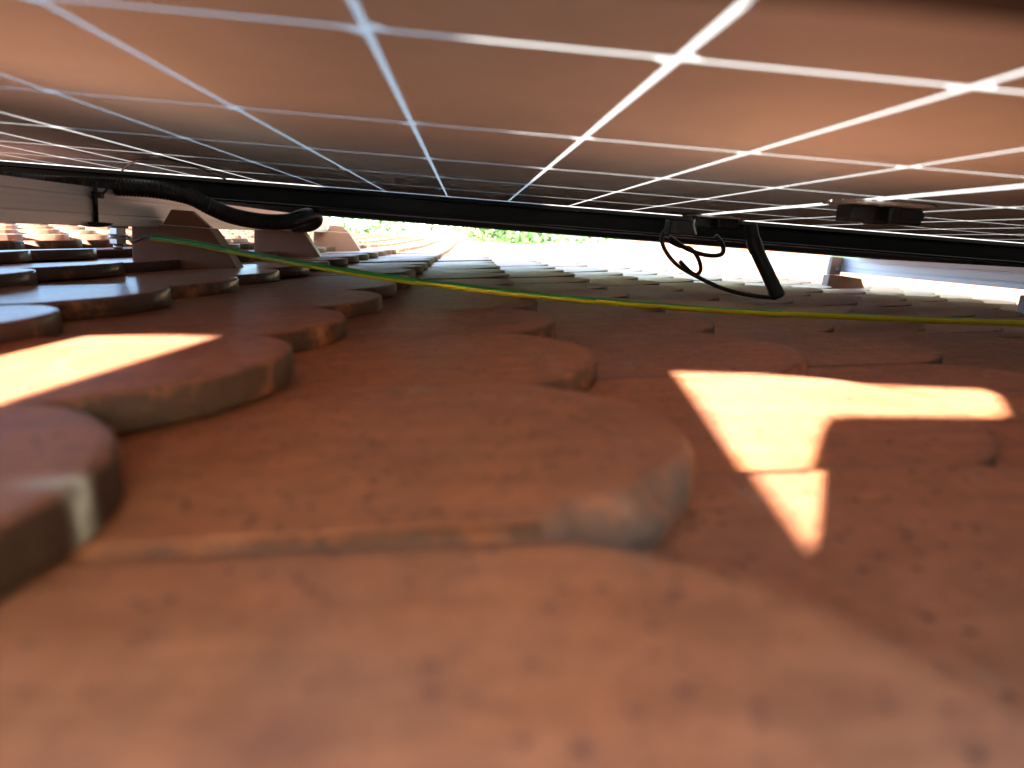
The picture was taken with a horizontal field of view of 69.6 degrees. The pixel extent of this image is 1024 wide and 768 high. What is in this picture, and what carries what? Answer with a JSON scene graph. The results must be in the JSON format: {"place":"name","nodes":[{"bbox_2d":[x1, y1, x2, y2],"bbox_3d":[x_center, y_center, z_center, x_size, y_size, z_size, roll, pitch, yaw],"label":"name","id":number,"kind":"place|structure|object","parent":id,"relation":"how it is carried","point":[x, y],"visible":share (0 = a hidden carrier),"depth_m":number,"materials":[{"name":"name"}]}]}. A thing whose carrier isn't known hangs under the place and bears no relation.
{"place":"outdoors","nodes":[
{"label":"outdoors","id":0,"kind":"place"},
{"bbox_2d":[324,216,489,239],"label":"sky","id":1,"kind":"structure","parent":0,"point":[426,231],"materials":[{"name":"white"}]},
{"bbox_2d":[486,231,865,258],"bbox_3d":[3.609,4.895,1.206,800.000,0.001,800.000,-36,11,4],"label":"ground","id":2,"kind":"structure","parent":0,"point":[580,239],"depth_m":76.56,"materials":[{"name":"soil"}]},
{"bbox_2d":[323,216,401,233],"bbox_3d":[-3.588,-0.410,17.646,6.755,10.378,6.506,-36,11,4],"label":"garden tree","id":3,"kind":"object","parent":2,"relation":"on","point":[347,228],"visible":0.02,"depth_m":16.79,"materials":[{"name":"green plant"}]},
{"bbox_2d":[348,219,588,244],"bbox_3d":[-0.792,-2.115,18.942,6.780,9.312,6.921,-26,16,43],"label":"garden tree","id":4,"kind":"object","parent":2,"relation":"on","point":[379,225],"visible":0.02,"depth_m":18.22,"materials":[{"name":"green plant"}]},
{"bbox_2d":[442,227,627,244],"bbox_3d":[1.927,-3.485,17.637,6.460,8.820,6.018,-36,11,4],"label":"garden tree","id":5,"kind":"object","parent":2,"relation":"on","point":[508,236],"visible":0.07,"depth_m":17.51,"materials":[{"name":"green plant"}]},
{"bbox_3d":[0.779,3.864,5.090,9.783,9.099,14.550,4,11,-4],"label":"house","id":6,"kind":"object","parent":2,"relation":"on","visible":0},
{"bbox_2d":[0,250,31,263],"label":"roof tile","id":7,"kind":"object","parent":6,"relation":"on","point":[12,256],"visible":1,"depth_m":0.91,"materials":[{"name":"ceramic"}]},
{"bbox_2d":[0,268,37,287],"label":"roof tile","id":8,"kind":"object","parent":6,"relation":"on","point":[12,277],"visible":0.98,"depth_m":0.66,"materials":[{"name":"tile"}]},
{"bbox_2d":[0,305,62,343],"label":"roof tile","id":9,"kind":"object","parent":6,"relation":"on","point":[20,322],"visible":0.95,"depth_m":0.41,"materials":[{"name":"tile"}]},
{"bbox_2d":[17,229,60,233],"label":"roof tile","id":10,"kind":"object","parent":6,"relation":"on","point":[39,231],"visible":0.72,"depth_m":1.80,"materials":[{"name":"ceramic"}]},
{"bbox_2d":[22,234,69,240],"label":"roof tile","id":11,"kind":"object","parent":6,"relation":"on","point":[36,237],"visible":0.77,"depth_m":1.55,"materials":[{"name":"ceramic"}]},
{"bbox_2d":[24,240,82,248],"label":"roof tile","id":12,"kind":"object","parent":6,"relation":"on","point":[50,244],"visible":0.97,"depth_m":1.29,"materials":[{"name":"ceramic"}]},
{"bbox_2d":[20,248,96,260],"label":"roof tile","id":13,"kind":"object","parent":6,"relation":"on","point":[58,254],"visible":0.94,"depth_m":1.05,"materials":[{"name":"ceramic"}]},
{"bbox_2d":[0,403,124,600],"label":"roof tile","id":14,"kind":"object","parent":6,"relation":"on","point":[62,491],"visible":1,"depth_m":0.17,"materials":[{"name":"ceramic"}]},
{"bbox_2d":[0,261,124,280],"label":"roof tile","id":15,"kind":"object","parent":6,"relation":"on","point":[60,271],"visible":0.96,"depth_m":0.80,"materials":[{"name":"ceramic"}]},
{"bbox_2d":[0,283,171,321],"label":"roof tile","id":16,"kind":"object","parent":6,"relation":"on","point":[80,302],"visible":0.97,"depth_m":0.55,"materials":[{"name":"tile"}]},
{"bbox_2d":[69,235,108,239],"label":"roof tile","id":17,"kind":"object","parent":6,"relation":"on","point":[88,237],"visible":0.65,"depth_m":1.72,"materials":[{"name":"ceramic"}]},
{"bbox_2d":[7,259,179,272],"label":"roof tile","id":18,"kind":"object","parent":6,"relation":"on","point":[133,266],"visible":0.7,"depth_m":0.98,"materials":[{"name":"ceramic"}]},
{"bbox_2d":[82,240,125,246],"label":"roof tile","id":19,"kind":"object","parent":6,"relation":"on","point":[96,243],"visible":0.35,"depth_m":1.46,"materials":[{"name":"ceramic"}]},
{"bbox_2d":[89,248,131,258],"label":"roof tile","id":20,"kind":"object","parent":6,"relation":"on","point":[109,252],"visible":0.23,"depth_m":1.21,"materials":[{"name":"ceramic"}]},
{"bbox_2d":[35,275,239,298],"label":"roof tile","id":21,"kind":"object","parent":6,"relation":"on","point":[188,286],"visible":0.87,"depth_m":0.74,"materials":[{"name":"ceramic"}]},
{"bbox_2d":[0,332,293,432],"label":"roof tile","id":22,"kind":"object","parent":6,"relation":"on","point":[120,383],"visible":0.95,"depth_m":0.30,"materials":[{"name":"ceramic"}]},
{"bbox_2d":[0,175,342,231],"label":"mounting rail","id":23,"kind":"object","parent":6,"relation":"attached to","point":[27,201],"visible":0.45,"depth_m":0.81,"materials":[{"name":"metal"}]},
{"bbox_2d":[81,179,112,227],"bbox_3d":[-0.478,-0.205,0.839,0.043,0.053,0.034,4,11,-4],"label":"cable clip","id":24,"kind":"object","parent":23,"relation":"attached to","point":[95,194],"visible":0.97,"depth_m":0.83,"materials":[{"name":"black plastic"}]},
{"bbox_2d":[0,171,322,232],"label":"corrugated conduit","id":25,"kind":"object","parent":24,"relation":"attached to","point":[303,220],"visible":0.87,"depth_m":0.94,"materials":[{"name":"black plastic"}]},
{"bbox_2d":[107,226,128,250],"bbox_3d":[-0.505,-0.187,0.944,0.025,0.031,0.025,3,11,-4],"label":"earthing bolt","id":26,"kind":"object","parent":23,"relation":"attached to","point":[118,243],"visible":0.92,"depth_m":0.94,"materials":[{"name":"silver metal"}]},
{"bbox_2d":[110,234,1023,325],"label":"earth cable","id":27,"kind":"object","parent":26,"relation":"attached to","point":[562,297],"visible":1,"depth_m":0.84,"materials":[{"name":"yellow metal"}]},
{"bbox_2d":[132,209,243,268],"bbox_3d":[-0.455,-0.204,1.048,0.148,0.082,0.046,4,11,-4],"label":"roof hook","id":28,"kind":"object","parent":23,"relation":"attached to","point":[189,257],"visible":0.67,"depth_m":1.03,"materials":[{"name":"metal"},{"name":"steel"}]},
{"bbox_2d":[314,224,361,250],"bbox_3d":[-0.530,-0.448,2.261,0.148,0.082,0.046,4,11,-4],"label":"roof hook","id":29,"kind":"object","parent":23,"relation":"attached to","point":[341,239],"visible":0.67,"depth_m":2.24,"materials":[{"name":"red metal"}]},
{"bbox_2d":[106,268,279,284],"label":"roof tile","id":30,"kind":"object","parent":6,"relation":"on","point":[246,276],"visible":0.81,"depth_m":0.91,"materials":[{"name":"tile"}]},
{"bbox_2d":[56,306,346,352],"bbox_3d":[-0.305,-0.033,0.497,0.380,0.015,0.178,-2,12,-3],"label":"roof tile","id":31,"kind":"object","parent":6,"relation":"on","point":[299,329],"visible":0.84,"depth_m":0.49,"materials":[{"name":"tile"}]},
{"bbox_2d":[225,264,309,276],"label":"roof tile","id":32,"kind":"object","parent":6,"relation":"on","point":[285,270],"visible":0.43,"depth_m":1.07,"materials":[{"name":"ceramic"}]},
{"bbox_2d":[160,289,382,318],"bbox_3d":[-0.311,-0.069,0.673,0.380,0.015,0.178,-2,12,-3],"label":"roof tile","id":33,"kind":"object","parent":6,"relation":"on","point":[351,303],"visible":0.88,"depth_m":0.66,"materials":[{"name":"tile"}]},
{"bbox_2d":[252,258,347,265],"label":"roof tile","id":34,"kind":"object","parent":6,"relation":"on","point":[338,261],"visible":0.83,"depth_m":1.43,"materials":[{"name":"ceramic"}]},
{"bbox_2d":[255,255,358,262],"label":"roof tile","id":35,"kind":"object","parent":6,"relation":"on","point":[353,258],"visible":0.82,"depth_m":1.60,"materials":[{"name":"ceramic"}]},
{"bbox_2d":[254,229,321,256],"bbox_3d":[-0.491,-0.322,1.635,0.148,0.082,0.046,4,11,-4],"label":"roof hook","id":36,"kind":"object","parent":35,"relation":"on","point":[286,243],"visible":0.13,"depth_m":1.61,"materials":[{"name":"metal"}]},
{"bbox_2d":[238,280,396,298],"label":"roof tile","id":37,"kind":"object","parent":6,"relation":"on","point":[385,289],"visible":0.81,"depth_m":0.84,"materials":[{"name":"ceramic"}]},
{"bbox_2d":[280,275,410,288],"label":"roof tile","id":38,"kind":"object","parent":6,"relation":"on","point":[349,277],"visible":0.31,"depth_m":1.04,"materials":[{"name":"tile"}]},
{"bbox_2d":[287,268,415,277],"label":"roof tile","id":39,"kind":"object","parent":6,"relation":"on","point":[401,271],"visible":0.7,"depth_m":1.18,"materials":[{"name":"ceramic"}]},
{"bbox_2d":[60,383,692,561],"bbox_3d":[-0.132,0.029,0.245,0.380,0.015,0.178,-2,11,-3],"label":"roof tile","id":40,"kind":"object","parent":6,"relation":"on","point":[376,468],"visible":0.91,"depth_m":0.21,"materials":[{"name":"orange ceramic"}]},
{"bbox_2d":[344,265,422,274],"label":"roof tile","id":41,"kind":"object","parent":6,"relation":"on","point":[418,269],"visible":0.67,"depth_m":1.37,"materials":[{"name":"ceramic"}]},
{"bbox_2d":[339,262,427,269],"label":"roof tile","id":42,"kind":"object","parent":6,"relation":"on","point":[424,265],"visible":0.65,"depth_m":1.55,"materials":[{"name":"ceramic"}]},
{"bbox_2d":[348,259,431,265],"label":"roof tile","id":43,"kind":"object","parent":6,"relation":"on","point":[428,262],"visible":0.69,"depth_m":1.69,"materials":[{"name":"ceramic"}]},
{"bbox_2d":[275,333,596,392],"bbox_3d":[-0.141,-0.005,0.421,0.380,0.015,0.178,-2,12,-3],"label":"roof tile","id":44,"kind":"object","parent":6,"relation":"on","point":[411,361],"visible":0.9,"depth_m":0.40,"materials":[{"name":"ceramic"}]},
{"bbox_2d":[345,307,555,337],"bbox_3d":[-0.153,-0.042,0.598,0.380,0.015,0.178,-2,12,-3],"label":"roof tile","id":45,"kind":"object","parent":6,"relation":"on","point":[411,322],"visible":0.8,"depth_m":0.58,"materials":[{"name":"tile"}]},
{"bbox_2d":[382,294,537,311],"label":"roof tile","id":46,"kind":"object","parent":6,"relation":"on","point":[443,301],"visible":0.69,"depth_m":0.78,"materials":[{"name":"tile"}]},
{"bbox_2d":[396,285,524,295],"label":"roof tile","id":47,"kind":"object","parent":6,"relation":"on","point":[419,291],"visible":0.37,"depth_m":0.95,"materials":[{"name":"ceramic"}]},
{"bbox_2d":[410,278,513,286],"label":"roof tile","id":48,"kind":"object","parent":6,"relation":"on","point":[485,281],"visible":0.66,"depth_m":1.13,"materials":[{"name":"tile"}]},
{"bbox_2d":[415,272,509,279],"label":"roof tile","id":49,"kind":"object","parent":6,"relation":"on","point":[486,275],"visible":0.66,"depth_m":1.28,"materials":[{"name":"tile"}]},
{"bbox_2d":[427,265,499,269],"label":"roof tile","id":50,"kind":"object","parent":6,"relation":"on","point":[447,267],"visible":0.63,"depth_m":1.64,"materials":[{"name":"ceramic"}]},
{"bbox_2d":[423,269,504,273],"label":"roof tile","id":51,"kind":"object","parent":6,"relation":"on","point":[462,271],"visible":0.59,"depth_m":1.47,"materials":[{"name":"ceramic"}]},
{"bbox_2d":[0,223,938,281],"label":"roof tiles","id":52,"kind":"object","parent":6,"relation":"on","point":[11,237],"visible":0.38,"depth_m":4.38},
{"bbox_2d":[0,541,1023,767],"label":"roof tile","id":53,"kind":"object","parent":6,"relation":"on","point":[568,654],"visible":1,"depth_m":0.11,"materials":[{"name":"ceramic"}]},
{"bbox_2d":[505,269,563,272],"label":"roof tile","id":54,"kind":"object","parent":6,"relation":"on","point":[529,270],"visible":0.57,"depth_m":1.74,"materials":[{"name":"ceramic"}]},
{"bbox_2d":[507,272,574,277],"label":"roof tile","id":55,"kind":"object","parent":6,"relation":"on","point":[536,274],"visible":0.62,"depth_m":1.56,"materials":[{"name":"tile"}]},
{"bbox_2d":[510,277,589,283],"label":"roof tile","id":56,"kind":"object","parent":6,"relation":"on","point":[534,280],"visible":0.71,"depth_m":1.39,"materials":[{"name":"tile"}]},
{"bbox_2d":[514,283,607,289],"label":"roof tile","id":57,"kind":"object","parent":6,"relation":"on","point":[538,286],"visible":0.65,"depth_m":1.23,"materials":[{"name":"ceramic"}]},
{"bbox_2d":[525,289,629,299],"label":"roof tile","id":58,"kind":"object","parent":6,"relation":"on","point":[600,293],"visible":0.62,"depth_m":1.06,"materials":[{"name":"ceramic"}]},
{"bbox_2d":[561,268,607,272],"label":"roof tile","id":59,"kind":"object","parent":6,"relation":"on","point":[569,270],"visible":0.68,"depth_m":2.01,"materials":[{"name":"ceramic"}]},
{"bbox_2d":[574,272,622,275],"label":"roof tile","id":60,"kind":"object","parent":6,"relation":"on","point":[595,273],"visible":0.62,"depth_m":1.84,"materials":[{"name":"ceramic"}]},
{"bbox_2d":[536,298,664,313],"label":"roof tile","id":61,"kind":"object","parent":6,"relation":"on","point":[551,307],"visible":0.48,"depth_m":0.85,"materials":[{"name":"tile"}]},
{"bbox_2d":[575,275,637,280],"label":"roof tile","id":62,"kind":"object","parent":6,"relation":"on","point":[606,277],"visible":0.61,"depth_m":1.68,"materials":[{"name":"tile"}]},
{"bbox_2d":[590,280,659,285],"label":"roof tile","id":63,"kind":"object","parent":6,"relation":"on","point":[623,282],"visible":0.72,"depth_m":1.50,"materials":[{"name":"tile"}]},
{"bbox_2d":[548,312,714,335],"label":"roof tile","id":64,"kind":"object","parent":6,"relation":"on","point":[607,323],"visible":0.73,"depth_m":0.69,"materials":[{"name":"tile"}]},
{"bbox_2d":[608,285,682,291],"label":"roof tile","id":65,"kind":"object","parent":6,"relation":"on","point":[636,288],"visible":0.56,"depth_m":1.32,"materials":[{"name":"ceramic"}]},
{"bbox_2d":[638,278,693,282],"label":"roof tile","id":66,"kind":"object","parent":6,"relation":"on","point":[668,280],"visible":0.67,"depth_m":1.77,"materials":[{"name":"tile"}]},
{"bbox_2d":[628,291,719,301],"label":"roof tile","id":67,"kind":"object","parent":6,"relation":"on","point":[656,296],"visible":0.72,"depth_m":1.14,"materials":[{"name":"ceramic"}]},
{"bbox_2d":[555,332,807,378],"bbox_3d":[0.014,-0.013,0.521,0.380,0.015,0.178,-2,12,-3],"label":"roof tile","id":68,"kind":"object","parent":6,"relation":"on","point":[661,354],"visible":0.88,"depth_m":0.50,"materials":[{"name":"ceramic"}]},
{"bbox_2d":[659,282,718,287],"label":"roof tile","id":69,"kind":"object","parent":6,"relation":"on","point":[690,285],"visible":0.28,"depth_m":1.61,"materials":[{"name":"tile"}]},
{"bbox_2d":[658,300,763,314],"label":"roof tile","id":70,"kind":"object","parent":6,"relation":"on","point":[724,304],"visible":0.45,"depth_m":1.00,"materials":[{"name":"tile"}]},
{"bbox_2d":[683,288,750,294],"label":"roof tile","id":71,"kind":"object","parent":6,"relation":"on","point":[715,291],"visible":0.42,"depth_m":1.43,"materials":[{"name":"ceramic"}]},
{"bbox_2d":[721,285,766,289],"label":"roof tile","id":72,"kind":"object","parent":6,"relation":"on","point":[748,287],"visible":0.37,"depth_m":1.71,"materials":[{"name":"ceramic"}]},
{"bbox_2d":[718,295,792,304],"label":"roof tile","id":73,"kind":"object","parent":6,"relation":"on","point":[744,299],"visible":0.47,"depth_m":1.23,"materials":[{"name":"tile"}]},
{"bbox_2d":[688,314,833,333],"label":"roof tile","id":74,"kind":"object","parent":6,"relation":"on","point":[727,323],"visible":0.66,"depth_m":0.79,"materials":[{"name":"tile"}]},
{"bbox_2d":[747,290,810,296],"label":"roof tile","id":75,"kind":"object","parent":6,"relation":"on","point":[787,293],"visible":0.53,"depth_m":1.52,"materials":[{"name":"ceramic"}]},
{"bbox_2d":[586,374,998,474],"bbox_3d":[0.023,0.023,0.345,0.380,0.015,0.178,-2,12,-3],"label":"roof tile","id":76,"kind":"object","parent":6,"relation":"on","point":[741,423],"visible":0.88,"depth_m":0.33,"materials":[{"name":"ceramic"}]},
{"bbox_2d":[758,304,848,312],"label":"roof tile","id":77,"kind":"object","parent":6,"relation":"on","point":[803,307],"visible":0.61,"depth_m":1.09,"materials":[{"name":"tile"}]},
{"bbox_2d":[784,296,857,305],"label":"roof tile","id":78,"kind":"object","parent":6,"relation":"on","point":[820,301],"visible":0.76,"depth_m":1.34,"materials":[{"name":"tile"}]},
{"bbox_2d":[644,464,1023,712],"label":"roof tile","id":79,"kind":"object","parent":6,"relation":"on","point":[926,562],"visible":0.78,"depth_m":0.20,"materials":[{"name":"ceramic"}]},
{"bbox_2d":[727,331,942,366],"bbox_3d":[0.161,-0.023,0.620,0.380,0.016,0.178,-1,12,-3],"label":"roof tile","id":80,"kind":"object","parent":6,"relation":"on","point":[825,349],"visible":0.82,"depth_m":0.60,"materials":[{"name":"ceramic"}]},
{"bbox_2d":[810,293,860,297],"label":"roof tile","id":81,"kind":"object","parent":6,"relation":"on","point":[837,295],"visible":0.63,"depth_m":1.63,"materials":[{"name":"ceramic"}]},
{"bbox_2d":[837,288,869,290],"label":"roof tile","id":82,"kind":"object","parent":6,"relation":"on","point":[863,289],"visible":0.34,"depth_m":2.17,"materials":[{"name":"ceramic"}]},
{"bbox_2d":[821,256,863,288],"bbox_3d":[0.995,-0.327,2.199,0.121,0.100,0.044,4,11,-4],"label":"roof hook","id":83,"kind":"object","parent":82,"relation":"on","point":[833,278],"visible":0.82,"depth_m":2.18,"materials":[{"name":"silver metal"}]},
{"bbox_2d":[750,253,1023,289],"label":"mounting rail","id":84,"kind":"object","parent":83,"relation":"attached to","point":[999,276],"visible":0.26,"depth_m":1.80,"materials":[{"name":"metal"}]},
{"bbox_2d":[0,0,1023,299],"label":"solar panel","id":85,"kind":"object","parent":84,"relation":"on","point":[876,126],"visible":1,"depth_m":0.34,"materials":[{"name":"grey"}]},
{"bbox_2d":[219,201,1023,267],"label":"solar panel","id":86,"kind":"object","parent":84,"relation":"on","point":[558,231],"visible":0.02,"depth_m":2.02,"materials":[{"name":"grey"}]},
{"bbox_2d":[810,318,925,332],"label":"roof tile","id":87,"kind":"object","parent":6,"relation":"on","point":[849,326],"visible":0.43,"depth_m":0.86,"materials":[{"name":"tile"}]},
{"bbox_2d":[831,305,915,314],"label":"roof tile","id":88,"kind":"object","parent":6,"relation":"on","point":[856,309],"visible":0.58,"depth_m":1.17,"materials":[{"name":"tile"}]},
{"bbox_2d":[845,298,911,306],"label":"roof tile","id":89,"kind":"object","parent":6,"relation":"on","point":[878,302],"visible":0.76,"depth_m":1.43,"materials":[{"name":"tile"}]},
{"bbox_2d":[853,294,906,300],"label":"roof tile","id":90,"kind":"object","parent":6,"relation":"on","point":[873,296],"visible":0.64,"depth_m":1.72,"materials":[{"name":"tile"}]},
{"bbox_2d":[807,364,1023,428],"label":"roof tile","id":91,"kind":"object","parent":6,"relation":"on","point":[992,398],"visible":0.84,"depth_m":0.47,"materials":[{"name":"ceramic"}]},
{"bbox_2d":[893,295,947,301],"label":"roof tile","id":92,"kind":"object","parent":6,"relation":"on","point":[923,298],"visible":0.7,"depth_m":1.81,"materials":[{"name":"tile"}]},
{"bbox_2d":[889,306,975,316],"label":"roof tile","id":93,"kind":"object","parent":6,"relation":"on","point":[936,311],"visible":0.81,"depth_m":1.26,"materials":[{"name":"tile"}]},
{"bbox_2d":[907,301,958,306],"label":"roof tile","id":94,"kind":"object","parent":6,"relation":"on","point":[925,304],"visible":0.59,"depth_m":1.54,"materials":[{"name":"tile"}]},
{"bbox_2d":[848,331,1023,358],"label":"roof tile","id":95,"kind":"object","parent":6,"relation":"on","point":[953,345],"visible":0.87,"depth_m":0.72,"materials":[{"name":"ceramic"}]},
{"bbox_2d":[899,315,1002,332],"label":"roof tile","id":96,"kind":"object","parent":6,"relation":"on","point":[950,328],"visible":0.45,"depth_m":0.95,"materials":[{"name":"tile"}]},
{"bbox_2d":[938,301,1001,308],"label":"roof tile","id":97,"kind":"object","parent":6,"relation":"on","point":[975,305],"visible":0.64,"depth_m":1.64,"materials":[{"name":"tile"}]},
{"bbox_2d":[937,307,1023,317],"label":"roof tile","id":98,"kind":"object","parent":6,"relation":"on","point":[987,312],"visible":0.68,"depth_m":1.36,"materials":[{"name":"tile"}]},
{"bbox_2d":[942,356,1023,371],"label":"roof tile","id":99,"kind":"object","parent":6,"relation":"on","point":[1016,363],"depth_m":0.61,"materials":[{"name":"ceramic"}]},
{"bbox_2d":[957,317,1023,330],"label":"roof tile","id":100,"kind":"object","parent":6,"relation":"on","point":[1011,328],"visible":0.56,"depth_m":1.06,"materials":[{"name":"tile"}]},
{"bbox_2d":[959,331,1023,341],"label":"roof tile","id":101,"kind":"object","parent":6,"relation":"on","point":[1018,336],"visible":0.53,"depth_m":0.89,"materials":[{"name":"ceramic"}]},
{"bbox_2d":[991,428,1023,469],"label":"roof tile","id":102,"kind":"object","parent":6,"relation":"on","point":[1011,448],"depth_m":0.33,"materials":[{"name":"ceramic"}]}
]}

